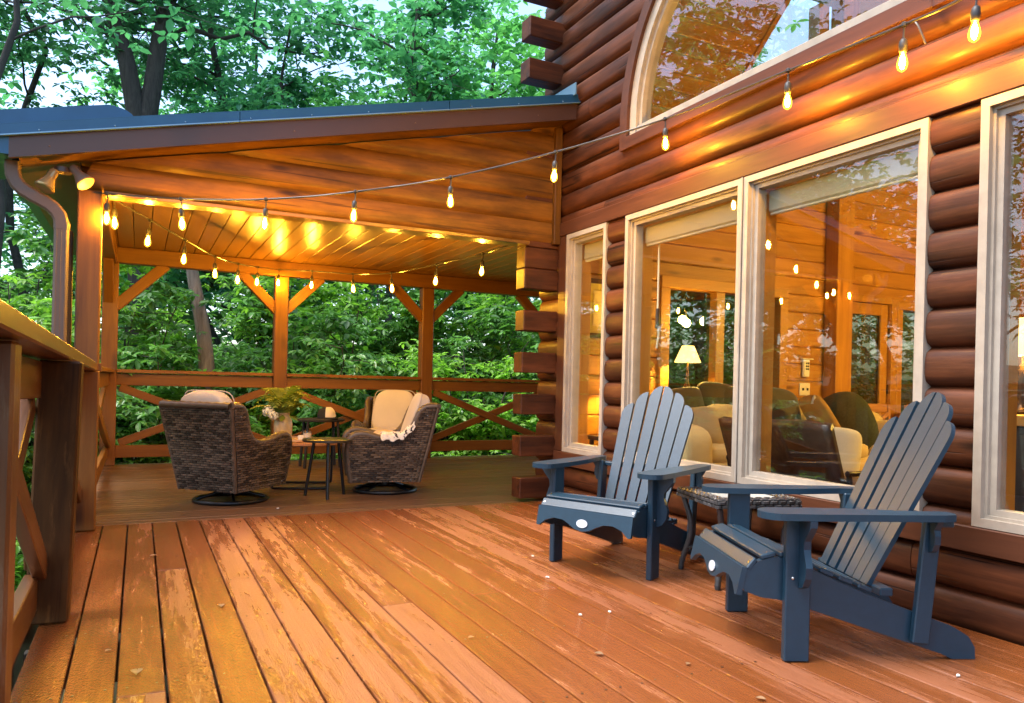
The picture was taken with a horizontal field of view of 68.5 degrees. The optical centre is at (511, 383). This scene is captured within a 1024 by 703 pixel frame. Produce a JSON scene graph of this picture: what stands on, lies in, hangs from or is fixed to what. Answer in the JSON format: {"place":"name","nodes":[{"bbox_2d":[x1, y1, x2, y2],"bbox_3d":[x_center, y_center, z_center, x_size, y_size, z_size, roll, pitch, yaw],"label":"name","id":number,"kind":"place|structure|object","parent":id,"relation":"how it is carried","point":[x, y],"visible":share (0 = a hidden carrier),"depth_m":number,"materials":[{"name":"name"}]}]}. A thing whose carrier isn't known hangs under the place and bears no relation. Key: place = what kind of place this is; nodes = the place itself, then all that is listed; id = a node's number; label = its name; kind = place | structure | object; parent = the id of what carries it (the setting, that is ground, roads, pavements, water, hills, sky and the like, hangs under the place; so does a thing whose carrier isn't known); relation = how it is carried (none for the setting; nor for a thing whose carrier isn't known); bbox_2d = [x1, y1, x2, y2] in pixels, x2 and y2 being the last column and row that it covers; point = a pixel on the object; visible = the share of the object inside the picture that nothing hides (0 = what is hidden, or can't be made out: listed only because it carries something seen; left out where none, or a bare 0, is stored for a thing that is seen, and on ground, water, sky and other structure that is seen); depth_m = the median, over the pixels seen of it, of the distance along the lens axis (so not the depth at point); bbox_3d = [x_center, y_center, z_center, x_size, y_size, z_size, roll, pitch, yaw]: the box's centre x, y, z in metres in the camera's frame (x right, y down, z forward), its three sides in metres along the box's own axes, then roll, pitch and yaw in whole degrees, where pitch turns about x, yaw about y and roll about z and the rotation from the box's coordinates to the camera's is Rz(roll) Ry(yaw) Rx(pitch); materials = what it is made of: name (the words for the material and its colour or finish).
{"place":"outdoors","nodes":[
{"label":"outdoors","id":0,"kind":"place"},
{"bbox_2d":[61,415,532,702],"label":"ground","id":1,"kind":"structure","parent":0,"point":[115,692],"depth_m":4.15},
{"bbox_2d":[0,58,40,246],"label":"tree","id":2,"kind":"object","parent":1,"relation":"on","point":[11,86],"visible":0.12,"depth_m":18.17,"materials":[{"name":"green plant"}]},
{"bbox_2d":[0,6,75,293],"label":"tree","id":3,"kind":"object","parent":1,"relation":"on","point":[5,253],"visible":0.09,"depth_m":19.96,"materials":[{"name":"green plant"}]},
{"bbox_2d":[14,538,99,592],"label":"shrub","id":4,"kind":"object","parent":1,"relation":"on","point":[20,572],"visible":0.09,"depth_m":5.37,"materials":[{"name":"green plant"}]},
{"bbox_2d":[0,208,119,342],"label":"shrub","id":5,"kind":"object","parent":1,"relation":"on","point":[19,236],"visible":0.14,"depth_m":11.49,"materials":[{"name":"green plant"}]},
{"bbox_2d":[0,0,124,310],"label":"tree","id":6,"kind":"object","parent":1,"relation":"on","point":[47,62],"visible":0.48,"depth_m":17.02,"materials":[{"name":"green plant"}]},
{"bbox_2d":[0,291,131,490],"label":"shrub","id":7,"kind":"object","parent":1,"relation":"on","point":[39,321],"visible":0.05,"depth_m":7.00,"materials":[{"name":"green plant"}]},
{"bbox_2d":[0,274,168,461],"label":"shrub","id":8,"kind":"object","parent":1,"relation":"on","point":[36,302],"visible":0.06,"depth_m":9.48,"materials":[{"name":"green plant"}]},
{"bbox_2d":[22,326,155,497],"bbox_3d":[-5.359,0.575,8.141,2.958,2.324,2.666,1,0,31],"label":"shrub","id":9,"kind":"object","parent":1,"relation":"on","point":[132,410],"visible":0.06,"depth_m":8.51,"materials":[{"name":"green plant"}]},
{"bbox_2d":[13,105,183,326],"bbox_3d":[-13.203,-3.619,23.903,6.549,8.489,8.312,1,0,-44],"label":"tree","id":10,"kind":"object","parent":1,"relation":"on","point":[38,232],"visible":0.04,"depth_m":22.92,"materials":[{"name":"green plant"}]},
{"bbox_2d":[19,226,197,425],"bbox_3d":[-6.004,-0.469,11.630,2.430,4.295,2.562,1,0,-10],"label":"shrub","id":11,"kind":"object","parent":1,"relation":"on","point":[169,338],"visible":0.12,"depth_m":11.51,"materials":[{"name":"green plant"}]},
{"bbox_2d":[97,438,171,463],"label":"shrub","id":12,"kind":"object","parent":1,"relation":"on","point":[141,459],"visible":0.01,"depth_m":8.94,"materials":[{"name":"green plant"}]},
{"bbox_2d":[32,281,240,462],"bbox_3d":[-5.186,0.210,10.566,3.158,3.113,2.905,1,0,-26],"label":"shrub","id":13,"kind":"object","parent":1,"relation":"on","point":[148,325],"visible":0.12,"depth_m":10.00,"materials":[{"name":"green plant"}]},
{"bbox_2d":[0,0,283,296],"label":"tree","id":14,"kind":"object","parent":1,"relation":"on","point":[13,36],"visible":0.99,"depth_m":10.34,"materials":[{"name":"green plant"}]},
{"bbox_2d":[4,0,297,337],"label":"tree","id":15,"kind":"object","parent":1,"relation":"on","point":[119,88],"visible":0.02,"depth_m":22.28,"materials":[{"name":"green plant"}]},
{"bbox_2d":[99,342,261,463],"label":"shrub","id":16,"kind":"object","parent":1,"relation":"on","point":[159,355],"visible":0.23,"depth_m":9.32,"materials":[{"name":"green plant"}]},
{"bbox_2d":[0,0,377,349],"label":"tree","id":17,"kind":"object","parent":1,"relation":"on","point":[140,100],"visible":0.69,"depth_m":16.18,"materials":[{"name":"green plant"}]},
{"bbox_2d":[84,0,309,344],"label":"tree","id":18,"kind":"object","parent":1,"relation":"on","point":[232,21],"visible":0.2,"depth_m":19.47,"materials":[{"name":"green plant"}]},
{"bbox_2d":[186,270,216,389],"bbox_3d":[-4.469,-1.398,10.430,3.423,4.428,3.446,1,0,18],"label":"tree","id":19,"kind":"object","parent":1,"relation":"on","point":[204,342],"depth_m":10.57,"materials":[{"name":"grey plant"}]},
{"bbox_2d":[156,273,306,418],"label":"shrub","id":20,"kind":"object","parent":1,"relation":"on","point":[218,361],"visible":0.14,"depth_m":12.63,"materials":[{"name":"green plant"}]},
{"bbox_2d":[180,365,312,436],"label":"shrub","id":21,"kind":"object","parent":1,"relation":"on","point":[264,430],"visible":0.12,"depth_m":11.30,"materials":[{"name":"green plant"}]},
{"bbox_2d":[123,37,385,347],"bbox_3d":[-7.367,-3.989,20.721,7.993,10.197,9.768,1,0,-26],"label":"tree","id":22,"kind":"object","parent":1,"relation":"on","point":[174,277],"visible":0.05,"depth_m":19.57,"materials":[{"name":"green plant"}]},
{"bbox_2d":[177,305,374,458],"bbox_3d":[-3.606,0.151,12.584,3.806,3.237,3.531,1,0,20],"label":"shrub","id":23,"kind":"object","parent":1,"relation":"on","point":[321,333],"visible":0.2,"depth_m":11.58,"materials":[{"name":"green plant"}]},
{"bbox_2d":[196,106,382,342],"bbox_3d":[-7.236,-4.557,26.032,7.085,10.606,9.043,1,0,15],"label":"tree","id":24,"kind":"object","parent":1,"relation":"on","point":[375,295],"depth_m":24.78,"materials":[{"name":"green plant"}]},
{"bbox_2d":[169,0,416,113],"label":"tree","id":25,"kind":"object","parent":1,"relation":"on","point":[240,102],"visible":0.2,"depth_m":17.02,"materials":[{"name":"green plant"}]},
{"bbox_2d":[200,273,391,393],"bbox_3d":[-3.609,-0.580,13.593,3.112,4.586,4.108,1,0,-43],"label":"shrub","id":26,"kind":"object","parent":1,"relation":"on","point":[346,296],"visible":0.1,"depth_m":12.92,"materials":[{"name":"green plant"}]},
{"bbox_2d":[290,426,341,459],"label":"shrub","id":27,"kind":"object","parent":1,"relation":"on","point":[294,456],"visible":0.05,"depth_m":10.12,"materials":[{"name":"green plant"}]},
{"bbox_2d":[230,307,463,458],"bbox_3d":[-2.519,0.332,11.311,3.006,3.030,3.168,1,0,34],"label":"shrub","id":28,"kind":"object","parent":1,"relation":"on","point":[365,364],"visible":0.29,"depth_m":10.66,"materials":[{"name":"green plant"}]},
{"bbox_2d":[287,307,461,435],"bbox_3d":[-2.336,0.335,12.135,3.044,3.026,2.786,1,0,-26],"label":"shrub","id":29,"kind":"object","parent":1,"relation":"on","point":[439,371],"visible":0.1,"depth_m":11.69,"materials":[{"name":"green plant"}]},
{"bbox_2d":[268,0,515,342],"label":"tree","id":30,"kind":"object","parent":1,"relation":"on","point":[465,82],"visible":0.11,"depth_m":16.29,"materials":[{"name":"green plant"}]},
{"bbox_2d":[275,0,515,342],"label":"tree","id":31,"kind":"object","parent":1,"relation":"on","point":[424,18],"visible":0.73,"depth_m":14.99,"materials":[{"name":"green plant"}]},
{"bbox_2d":[306,285,493,395],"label":"shrub","id":32,"kind":"object","parent":1,"relation":"on","point":[406,328],"visible":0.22,"depth_m":13.64,"materials":[{"name":"green plant"}]},
{"bbox_2d":[0,193,805,381],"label":"woods","id":33,"kind":"object","parent":1,"relation":"on","point":[191,317],"visible":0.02,"depth_m":20.80,"materials":[{"name":"green plant"}]},
{"bbox_2d":[314,282,530,324],"bbox_3d":[-3.047,-4.637,23.959,8.635,11.560,9.240,1,0,10],"label":"tree","id":34,"kind":"object","parent":1,"relation":"on","point":[459,315],"depth_m":24.93,"materials":[{"name":"green plant"}]},
{"bbox_2d":[346,303,536,454],"bbox_3d":[-0.928,0.143,13.926,3.808,3.286,3.763,1,0,-42],"label":"shrub","id":35,"kind":"object","parent":1,"relation":"on","point":[496,320],"visible":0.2,"depth_m":12.99,"materials":[{"name":"green plant"}]},
{"bbox_2d":[394,293,540,400],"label":"shrub","id":36,"kind":"object","parent":1,"relation":"on","point":[496,301],"visible":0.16,"depth_m":13.84,"materials":[{"name":"green plant"}]},
{"bbox_2d":[431,451,507,456],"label":"shrub","id":37,"kind":"object","parent":1,"relation":"on","point":[448,454],"visible":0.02,"depth_m":10.74,"materials":[{"name":"green plant"}]},
{"bbox_2d":[407,63,534,348],"bbox_3d":[-2.679,-5.373,29.441,8.294,12.759,8.096,1,0,4],"label":"tree","id":38,"kind":"object","parent":1,"relation":"on","point":[454,315],"visible":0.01,"depth_m":27.84,"materials":[{"name":"green plant"}]},
{"bbox_2d":[409,341,539,456],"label":"shrub","id":39,"kind":"object","parent":1,"relation":"on","point":[470,433],"visible":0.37,"depth_m":11.55,"materials":[{"name":"green plant"}]},
{"bbox_2d":[433,314,540,454],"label":"shrub","id":40,"kind":"object","parent":1,"relation":"on","point":[458,342],"visible":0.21,"depth_m":12.82,"materials":[{"name":"green plant"}]},
{"bbox_2d":[434,91,539,349],"bbox_3d":[0.952,-4.077,25.918,9.604,10.871,9.359,1,0,20],"label":"tree","id":41,"kind":"object","parent":1,"relation":"on","point":[465,297],"depth_m":24.96,"materials":[{"name":"green plant"}]},
{"bbox_2d":[435,0,545,351],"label":"tree","id":42,"kind":"object","parent":1,"relation":"on","point":[507,28],"visible":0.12,"depth_m":19.38,"materials":[{"name":"green plant"}]},
{"bbox_2d":[489,450,511,454],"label":"shrub","id":43,"kind":"object","parent":1,"relation":"on","point":[506,452],"visible":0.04,"depth_m":11.25,"materials":[{"name":"green plant"}]},
{"bbox_2d":[464,308,540,378],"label":"shrub","id":44,"kind":"object","parent":1,"relation":"on","point":[497,309],"depth_m":13.81,"materials":[{"name":"green plant"}]},
{"bbox_2d":[492,0,808,96],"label":"tree","id":45,"kind":"object","parent":1,"relation":"on","point":[516,78],"visible":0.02,"depth_m":15.18,"materials":[{"name":"green plant"}]},
{"bbox_2d":[752,26,781,67],"bbox_3d":[5.583,-5.693,19.267,8.485,14.836,9.894,1,0,2],"label":"tree","id":46,"kind":"object","parent":1,"relation":"on","point":[764,50],"depth_m":19.10,"materials":[{"name":"green plant"}]},
{"bbox_2d":[512,0,1023,645],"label":"log house","id":47,"kind":"structure","parent":1,"relation":"on","point":[752,244],"depth_m":4.69,"materials":[{"name":"brown wood"}]},
{"bbox_2d":[0,94,580,522],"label":"covered porch","id":48,"kind":"object","parent":47,"relation":"attached to","point":[274,153],"visible":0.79,"depth_m":5.82,"materials":[{"name":"brown wood"}]},
{"bbox_2d":[34,164,94,193],"bbox_3d":[-2.703,-1.236,4.549,0.310,0.194,0.181,1,0,-26],"label":"floodlight","id":49,"kind":"object","parent":48,"relation":"attached to","point":[46,182],"visible":1,"depth_m":4.52,"materials":[{"name":"brown metal"}]},
{"bbox_2d":[111,201,506,291],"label":"string lights","id":50,"kind":"object","parent":48,"relation":"hanging from","point":[148,230],"visible":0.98,"depth_m":6.70,"materials":[{"name":"yellow"}]},
{"bbox_2d":[93,0,980,228],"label":"string lights","id":51,"kind":"object","parent":48,"relation":"hanging from","point":[975,14],"visible":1,"depth_m":4.70,"materials":[{"name":"yellow"}]},
{"bbox_2d":[562,222,611,455],"bbox_3d":[0.661,-0.319,5.897,0.244,1.765,0.576,1,0,-26],"label":"window","id":52,"kind":"structure","parent":47,"relation":"in","point":[585,246],"depth_m":6.07,"materials":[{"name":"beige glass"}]},
{"bbox_2d":[587,435,598,444],"bbox_3d":[0.857,0.712,6.246,0.360,0.548,0.330,1,0,-26],"label":"end table","id":53,"kind":"object","parent":47,"relation":"on","point":[592,438],"visible":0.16,"depth_m":6.28,"materials":[{"name":"brown wood"}]},
{"bbox_2d":[621,178,743,482],"bbox_3d":[1.156,-0.306,4.899,0.244,1.765,1.161,1,0,-26],"label":"window","id":54,"kind":"structure","parent":47,"relation":"in","point":[718,207],"depth_m":5.26,"materials":[{"name":"white wood"}]},
{"bbox_2d":[656,275,788,399],"bbox_3d":[1.974,-0.394,7.083,1.600,1.110,0.220,1,0,-26],"label":"inner window","id":55,"kind":"structure","parent":47,"relation":"in","point":[698,313],"depth_m":6.98,"materials":[{"name":"brown wood"}]},
{"bbox_2d":[629,0,905,134],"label":"arch window","id":56,"kind":"structure","parent":47,"relation":"in","point":[660,18],"depth_m":5.13,"materials":[{"name":"white wood"}]},
{"bbox_2d":[648,404,887,470],"bbox_3d":[2.460,0.567,6.499,3.190,0.771,0.919,1,0,-26],"label":"sofa","id":57,"kind":"object","parent":47,"relation":"on","point":[705,442],"visible":0.18,"depth_m":5.73,"materials":[{"name":"beige fabric"}]},
{"bbox_2d":[671,387,704,408],"bbox_3d":[1.443,0.219,6.190,0.460,0.380,0.159,-5,-12,-38],"label":"pillow","id":58,"kind":"object","parent":57,"relation":"on","point":[692,396],"visible":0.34,"depth_m":6.15,"materials":[{"name":"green fabric"}]},
{"bbox_2d":[697,382,730,405],"bbox_3d":[1.766,0.207,6.373,0.500,0.420,0.159,10,-18,-24],"label":"pillow","id":59,"kind":"object","parent":57,"relation":"on","point":[712,393],"visible":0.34,"depth_m":6.29,"materials":[{"name":"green fabric"}]},
{"bbox_2d":[724,386,800,419],"bbox_3d":[2.114,0.275,6.479,0.950,0.500,0.199,2,-14,-22],"label":"pillow","id":60,"kind":"object","parent":57,"relation":"on","point":[785,404],"visible":0.27,"depth_m":6.50,"materials":[{"name":"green fabric"}]},
{"bbox_2d":[799,395,840,426],"bbox_3d":[2.572,0.317,6.218,0.150,0.520,0.438,-31,0,0],"label":"pillow","id":61,"kind":"object","parent":57,"relation":"on","point":[814,407],"visible":0.62,"depth_m":6.07,"materials":[{"name":"brown fabric"}]},
{"bbox_2d":[834,427,861,474],"bbox_3d":[2.482,0.524,5.727,0.340,0.380,0.159,7,-7,9],"label":"pillow","id":62,"kind":"object","parent":57,"relation":"on","point":[849,442],"visible":0.37,"depth_m":5.65,"materials":[{"name":"beige fabric"}]},
{"bbox_2d":[823,391,878,448],"bbox_3d":[2.895,0.353,6.522,0.460,0.560,0.398,-25,0,0],"label":"throw cushion","id":63,"kind":"object","parent":57,"relation":"on","point":[851,410],"visible":0.46,"depth_m":6.35,"materials":[{"name":"green fabric"}]},
{"bbox_2d":[718,416,861,485],"bbox_3d":[1.980,0.616,4.809,0.943,0.796,0.992,1,0,-26],"label":"leather chair","id":64,"kind":"object","parent":47,"relation":"on","point":[808,449],"visible":0.3,"depth_m":4.42,"materials":[{"name":"black leather"}]},
{"bbox_2d":[799,383,809,395],"bbox_3d":[2.920,0.055,7.486,0.140,0.125,0.024,1,0,-26],"label":"light switch","id":65,"kind":"object","parent":47,"relation":"attached to","point":[804,388],"visible":0.94,"depth_m":7.49,"materials":[{"name":"beige plastic"}]},
{"bbox_2d":[800,358,813,376],"bbox_3d":[2.937,-0.160,7.484,0.150,0.185,0.038,1,0,-26],"label":"remote holder","id":66,"kind":"object","parent":47,"relation":"attached to","point":[805,366],"visible":1,"depth_m":7.46,"materials":[{"name":"beige plastic"}]},
{"bbox_2d":[737,117,935,510],"bbox_3d":[1.670,-0.293,3.864,0.244,1.765,1.126,1,0,-26],"label":"window","id":67,"kind":"structure","parent":47,"relation":"in","point":[902,154],"depth_m":4.11,"materials":[{"name":"white wood"}]},
{"bbox_2d":[851,302,889,419],"bbox_3d":[3.728,0.096,7.954,0.656,1.890,0.070,1,0,-25],"label":"door","id":68,"kind":"structure","parent":47,"relation":"in","point":[869,321],"depth_m":7.98,"materials":[{"name":"brown wood"}]},
{"bbox_2d":[868,404,890,419],"bbox_3d":[3.779,0.631,7.548,0.420,0.846,0.467,1,0,-16],"label":"dining chair","id":69,"kind":"object","parent":47,"relation":"on","point":[883,408],"visible":0.19,"depth_m":7.77,"materials":[{"name":"brown wood"}]},
{"bbox_2d":[971,86,1023,534],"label":"window","id":70,"kind":"structure","parent":47,"relation":"in","point":[1002,115],"depth_m":3.07,"materials":[{"name":"white wood"}]},
{"bbox_2d":[291,436,302,441],"bbox_3d":[-1.917,0.493,6.669,0.400,0.023,0.400,1,0,-26],"label":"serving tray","id":71,"kind":"object","parent":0,"point":[294,438],"visible":0.33,"depth_m":6.67,"materials":[{"name":"brown wood"}]},
{"bbox_2d":[274,413,292,435],"bbox_3d":[-2.022,0.373,6.638,0.160,0.236,0.160,1,0,-26],"label":"ceramic jug","id":72,"kind":"object","parent":71,"relation":"on","point":[285,424],"visible":0.65,"depth_m":6.58,"materials":[{"name":"beige ceramic"}]},
{"bbox_2d":[250,385,310,420],"bbox_3d":[-2.030,0.177,6.615,0.501,0.330,0.485,1,0,-5],"label":"fern bouquet","id":73,"kind":"object","parent":72,"relation":"in","point":[283,400],"visible":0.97,"depth_m":6.56,"materials":[{"name":"green plant"}]},
{"bbox_2d":[303,433,310,437],"bbox_3d":[-1.809,0.457,6.633,0.080,0.080,0.080,1,0,-26],"label":"glass candle","id":74,"kind":"object","parent":71,"relation":"on","point":[306,435],"visible":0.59,"depth_m":6.61,"materials":[{"name":"white glass"}]},
{"bbox_2d":[75,455,543,532],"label":"porch floor","id":75,"kind":"structure","parent":0,"point":[128,494],"depth_m":6.32,"materials":[{"name":"brown wood"}]},
{"bbox_2d":[159,390,292,505],"bbox_3d":[-2.202,0.480,5.855,0.689,0.864,0.805,1,0,20],"label":"wicker chair","id":76,"kind":"object","parent":75,"relation":"on","point":[216,447],"visible":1,"depth_m":5.58,"materials":[{"name":"black wicker"}]},
{"bbox_2d":[270,442,341,489],"bbox_3d":[-1.877,0.714,6.736,0.684,0.414,0.684,1,0,-8],"label":"coffee table","id":77,"kind":"object","parent":75,"relation":"on","point":[300,444],"visible":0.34,"depth_m":6.55,"materials":[{"name":"brown wood"}]},
{"bbox_2d":[297,418,344,468],"bbox_3d":[-2.104,0.646,8.253,0.518,0.532,0.360,1,0,-26],"label":"porch side table","id":78,"kind":"object","parent":75,"relation":"on","point":[309,420],"visible":0.84,"depth_m":8.21,"materials":[{"name":"black metal"}]},
{"bbox_2d":[317,407,337,418],"bbox_3d":[-2.013,0.322,8.251,0.283,0.131,0.200,1,0,44],"label":"baseball cap","id":79,"kind":"object","parent":78,"relation":"on","point":[326,413],"visible":1,"depth_m":8.20,"materials":[{"name":"beige fabric"}]},
{"bbox_2d":[302,437,352,499],"bbox_3d":[-1.520,0.690,6.176,0.406,0.476,0.406,1,0,-26],"label":"tripod table","id":80,"kind":"object","parent":75,"relation":"on","point":[327,440],"visible":0.98,"depth_m":6.18,"materials":[{"name":"black metal"}]},
{"bbox_2d":[341,392,441,494],"bbox_3d":[-1.077,0.506,6.611,0.805,0.864,0.689,1,0,-15],"label":"wicker chair","id":81,"kind":"object","parent":75,"relation":"on","point":[370,461],"visible":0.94,"depth_m":6.35,"materials":[{"name":"black wicker"}]},
{"bbox_2d":[351,390,414,430],"bbox_3d":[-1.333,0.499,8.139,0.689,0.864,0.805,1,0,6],"label":"cushion","id":82,"kind":"object","parent":81,"relation":"on","point":[385,409],"visible":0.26,"depth_m":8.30,"materials":[{"name":"beige fabric"}]},
{"bbox_2d":[373,422,416,446],"bbox_3d":[-1.020,0.398,6.486,0.377,0.263,0.437,1,0,-15],"label":"throw blanket","id":83,"kind":"object","parent":81,"relation":"on","point":[391,436],"visible":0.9,"depth_m":6.30,"materials":[{"name":"white fabric"}]},
{"bbox_2d":[0,0,917,358],"label":"sky","id":84,"kind":"structure","parent":0,"point":[784,41],"materials":[{"name":"white"}]},
{"bbox_2d":[11,501,1023,702],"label":"deck","id":85,"kind":"structure","parent":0,"point":[388,606],"depth_m":2.95,"materials":[{"name":"brown wood"}]},
{"bbox_2d":[0,299,101,702],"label":"deck railing","id":86,"kind":"object","parent":85,"relation":"on","point":[57,378],"visible":1,"depth_m":2.87,"materials":[{"name":"brown wood"}]},
{"bbox_2d":[130,668,142,674],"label":"dry leaf","id":87,"kind":"object","parent":85,"relation":"on","point":[136,671],"visible":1,"depth_m":2.43,"materials":[{"name":"beige plant"}]},
{"bbox_2d":[532,386,710,580],"bbox_3d":[0.632,0.494,4.154,0.791,0.972,0.923,1,0,37],"label":"adirondack chair","id":88,"kind":"object","parent":85,"relation":"on","point":[604,514],"visible":1,"depth_m":4.15,"materials":[{"name":"blue wood"}]},
{"bbox_2d":[676,486,801,590],"bbox_3d":[1.146,0.775,3.850,0.462,0.437,0.462,1,0,-12],"label":"wicker side table","id":89,"kind":"object","parent":85,"relation":"on","point":[718,502],"visible":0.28,"depth_m":3.72,"materials":[{"name":"grey wicker"}]},
{"bbox_2d":[690,392,974,661],"bbox_3d":[1.249,0.509,2.993,0.922,0.972,0.791,1,0,-3],"label":"adirondack chair","id":90,"kind":"object","parent":85,"relation":"on","point":[874,514],"visible":1,"depth_m":2.79,"materials":[{"name":"blue wood"}]},
{"bbox_2d":[1015,414,1023,511],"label":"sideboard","id":91,"kind":"object","parent":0,"point":[1019,490],"depth_m":4.08,"materials":[{"name":"brown wood"}]},
{"bbox_2d":[1017,318,1023,413],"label":"table lamp","id":92,"kind":"object","parent":91,"relation":"on","point":[1020,400],"visible":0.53,"depth_m":4.35,"materials":[{"name":"white metal"}]},
{"bbox_3d":[2.115,0.655,6.953,2.200,0.718,0.180,1,0,-26],"label":"console table","id":93,"kind":"object","parent":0,"visible":0},
{"bbox_2d":[675,346,700,386],"bbox_3d":[1.548,-0.026,6.641,0.230,0.615,0.230,1,0,-26],"label":"table lamp","id":94,"kind":"object","parent":93,"relation":"on","point":[687,355],"visible":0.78,"depth_m":6.58,"materials":[{"name":"beige fabric"}]}
]}

